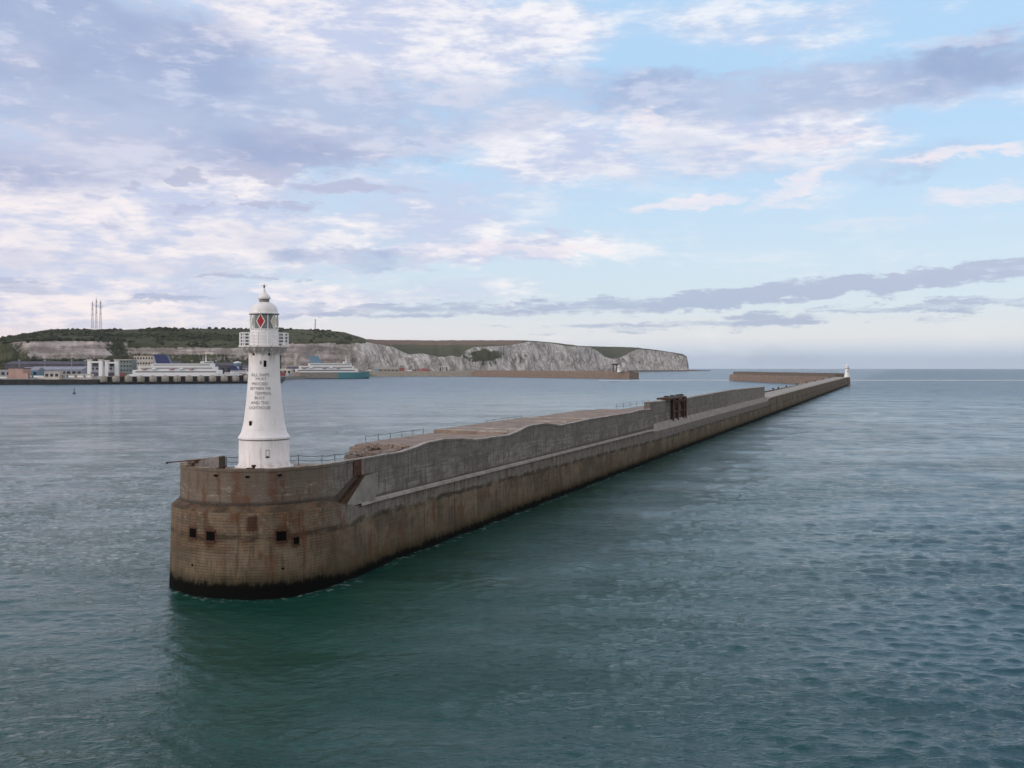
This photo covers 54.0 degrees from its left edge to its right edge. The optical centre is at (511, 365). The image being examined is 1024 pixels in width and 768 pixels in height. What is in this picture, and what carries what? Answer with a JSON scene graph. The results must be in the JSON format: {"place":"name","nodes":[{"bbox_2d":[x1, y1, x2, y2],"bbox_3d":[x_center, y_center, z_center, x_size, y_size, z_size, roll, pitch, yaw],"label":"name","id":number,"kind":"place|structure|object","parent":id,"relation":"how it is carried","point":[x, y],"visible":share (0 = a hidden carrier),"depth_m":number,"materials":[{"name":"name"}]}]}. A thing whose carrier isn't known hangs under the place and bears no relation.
{"place":"outdoors","nodes":[
{"label":"outdoors","id":0,"kind":"place"},
{"bbox_2d":[0,370,7,376],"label":"warehouse","id":1,"kind":"structure","parent":0,"point":[3,373],"depth_m":1545.00,"materials":[{"name":"white glass"}]},
{"bbox_2d":[24,367,44,377],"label":"warehouse","id":2,"kind":"structure","parent":0,"point":[37,371],"depth_m":1593.42,"materials":[{"name":"blue paint"}]},
{"bbox_2d":[4,361,98,369],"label":"warehouse","id":3,"kind":"structure","parent":0,"point":[17,364],"depth_m":1735.00,"materials":[{"name":"metal"}]},
{"bbox_2d":[92,366,113,376],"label":"warehouse","id":4,"kind":"structure","parent":0,"point":[96,369],"depth_m":1705.00,"materials":[{"name":"white concrete"}]},
{"bbox_2d":[134,356,155,369],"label":"office block","id":5,"kind":"structure","parent":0,"point":[145,361],"depth_m":1769.00,"materials":[{"name":"white concrete"}]},
{"bbox_2d":[0,376,305,379],"bbox_3d":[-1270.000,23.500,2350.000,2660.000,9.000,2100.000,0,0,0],"label":"port ground","id":6,"kind":"structure","parent":0,"point":[293,377],"depth_m":1799.11,"materials":[{"name":"grey concrete"}]},
{"bbox_2d":[8,368,30,377],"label":"warehouse","id":7,"kind":"structure","parent":6,"relation":"on","point":[15,372],"depth_m":1527.00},
{"bbox_2d":[23,373,28,377],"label":"shipping container","id":8,"kind":"object","parent":6,"relation":"on","point":[25,375],"visible":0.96,"depth_m":1526.57,"materials":[{"name":"metal"}]},
{"bbox_2d":[42,367,92,377],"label":"warehouse","id":9,"kind":"structure","parent":6,"relation":"on","point":[77,370],"depth_m":1620.13,"materials":[{"name":"grey metal"}]},
{"bbox_2d":[86,359,103,377],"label":"link tower","id":10,"kind":"structure","parent":6,"relation":"on","point":[89,366],"depth_m":1497.50,"materials":[{"name":"white concrete"}]},
{"bbox_2d":[104,360,119,376],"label":"link tower","id":11,"kind":"structure","parent":6,"relation":"on","point":[107,363],"depth_m":1517.50,"materials":[{"name":"white concrete"}]},
{"bbox_2d":[114,359,136,375],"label":"office block","id":12,"kind":"structure","parent":6,"relation":"on","point":[127,366],"depth_m":1689.00,"materials":[{"name":"grey glass"}]},
{"bbox_2d":[0,375,284,384],"bbox_3d":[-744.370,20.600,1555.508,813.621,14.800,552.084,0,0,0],"label":"jetty","id":13,"kind":"object","parent":6,"relation":"on","point":[178,379],"visible":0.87,"depth_m":1391.45,"materials":[{"name":"concrete"}]},
{"bbox_2d":[44,371,63,378],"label":"ramp building","id":14,"kind":"structure","parent":13,"relation":"on","point":[53,375],"depth_m":1356.00,"materials":[{"name":"white glass"}]},
{"bbox_2d":[62,374,93,378],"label":"ramp canopy","id":15,"kind":"object","parent":13,"relation":"on","point":[75,376],"visible":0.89,"depth_m":1368.77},
{"bbox_2d":[172,361,183,363],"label":"warehouse","id":16,"kind":"structure","parent":6,"relation":"on","point":[177,362],"depth_m":1793.91,"materials":[{"name":"grey metal"}]},
{"bbox_2d":[214,363,242,373],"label":"warehouse","id":17,"kind":"structure","parent":6,"relation":"on","point":[225,367],"depth_m":1785.00,"materials":[{"name":"blue metal"}]},
{"bbox_2d":[418,368,430,370],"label":"storage dome","id":18,"kind":"structure","parent":6,"relation":"on","point":[424,369],"depth_m":2449.72,"materials":[{"name":"red paint"}]},
{"bbox_2d":[233,361,240,368],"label":"control tower","id":19,"kind":"structure","parent":0,"point":[237,363],"depth_m":1775.21,"materials":[{"name":"blue paint"}]},
{"bbox_2d":[243,365,247,370],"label":"warehouse","id":20,"kind":"structure","parent":0,"point":[245,367],"depth_m":1835.00,"materials":[{"name":"grey metal"}]},
{"bbox_2d":[280,369,293,374],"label":"warehouse","id":21,"kind":"structure","parent":0,"point":[287,371],"depth_m":1920.00,"materials":[{"name":"white glass"}]},
{"bbox_2d":[286,366,298,371],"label":"warehouse","id":22,"kind":"structure","parent":0,"point":[293,367],"depth_m":2094.73,"materials":[{"name":"grey concrete"}]},
{"bbox_2d":[0,329,688,371],"bbox_3d":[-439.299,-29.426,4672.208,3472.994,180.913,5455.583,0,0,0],"label":"hills","id":23,"kind":"structure","parent":0,"point":[360,354],"depth_m":2765.80,"materials":[{"name":"white stone"}]},
{"bbox_2d":[0,327,357,369],"bbox_3d":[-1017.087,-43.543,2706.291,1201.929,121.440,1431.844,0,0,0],"label":"scrub","id":24,"kind":"object","parent":23,"relation":"on","point":[103,335],"visible":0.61,"depth_m":2380.99,"materials":[{"name":"green plant"}]},
{"bbox_2d":[375,367,398,370],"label":"warehouse","id":25,"kind":"structure","parent":0,"point":[388,368],"depth_m":2512.94,"materials":[{"name":"concrete"}]},
{"bbox_2d":[0,369,1023,767],"bbox_3d":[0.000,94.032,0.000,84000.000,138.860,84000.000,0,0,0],"label":"water","id":26,"kind":"structure","parent":0,"point":[834,579],"depth_m":105.77,"materials":[{"name":"teal liquid"}]},
{"bbox_2d":[129,354,238,375],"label":"ferry","id":27,"kind":"object","parent":26,"relation":"on","point":[164,365],"visible":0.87,"depth_m":1627.42,"materials":[{"name":"white metal"}]},
{"bbox_2d":[224,365,247,375],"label":"ferry","id":28,"kind":"object","parent":26,"relation":"on","point":[235,369],"visible":0.29,"depth_m":1693.00,"materials":[{"name":"white paint"}]},
{"bbox_2d":[295,355,368,378],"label":"ferry","id":29,"kind":"object","parent":26,"relation":"on","point":[315,368],"visible":0.8,"depth_m":1987.92,"materials":[{"name":"white metal"}]},
{"bbox_2d":[369,370,638,378],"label":"harbour wall","id":30,"kind":"structure","parent":26,"relation":"in","point":[568,374],"depth_m":2250.50,"materials":[{"name":"concrete"}]},
{"bbox_2d":[169,377,847,599],"bbox_3d":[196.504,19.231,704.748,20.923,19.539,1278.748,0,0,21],"label":"breakwater","id":31,"kind":"object","parent":26,"relation":"in","point":[296,529],"visible":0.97,"depth_m":131.77,"materials":[{"name":"concrete"}]},
{"bbox_2d":[166,459,200,463],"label":"jutting pole","id":32,"kind":"object","parent":31,"relation":"attached to","point":[196,461],"visible":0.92,"depth_m":116.91,"materials":[{"name":"metal"}]},
{"bbox_2d":[235,285,292,467],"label":"lighthouse","id":33,"kind":"object","parent":31,"relation":"on","point":[263,437],"visible":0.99,"depth_m":116.27,"materials":[{"name":"white paint"}]},
{"bbox_2d":[226,453,345,466],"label":"railing","id":34,"kind":"object","parent":31,"relation":"on","point":[298,458],"visible":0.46,"depth_m":126.67,"materials":[{"name":"metal"}]},
{"bbox_2d":[365,429,423,441],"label":"railing","id":35,"kind":"object","parent":31,"relation":"on","point":[390,434],"visible":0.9,"depth_m":160.81,"materials":[{"name":"metal"}]},
{"bbox_2d":[657,394,686,420],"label":"steel frame","id":36,"kind":"object","parent":31,"relation":"on","point":[683,400],"visible":1,"depth_m":299.05,"materials":[{"name":"metal"}]},
{"bbox_2d":[844,364,849,376],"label":"lighthouse","id":37,"kind":"object","parent":31,"relation":"on","point":[847,374],"visible":0.96,"depth_m":1273.87,"materials":[{"name":"white paint"}]},
{"bbox_2d":[729,372,849,385],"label":"breakwater","id":38,"kind":"object","parent":26,"relation":"in","point":[787,377],"visible":0.77,"depth_m":1477.66,"materials":[{"name":"concrete"}]},
{"bbox_2d":[600,380,1023,380],"bbox_3d":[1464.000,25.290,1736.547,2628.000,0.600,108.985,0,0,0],"label":"ship wake","id":39,"kind":"object","parent":26,"relation":"on","point":[850,380],"visible":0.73,"depth_m":1720.39,"materials":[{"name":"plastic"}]},
{"bbox_2d":[0,0,1023,368],"label":"sky","id":40,"kind":"structure","parent":0,"point":[718,184],"materials":[{"name":"blue"}]},
{"bbox_2d":[628,370,710,371],"bbox_3d":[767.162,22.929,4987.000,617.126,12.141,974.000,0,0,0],"label":"foreshore","id":41,"kind":"structure","parent":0,"point":[664,370],"depth_m":4876.48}
]}

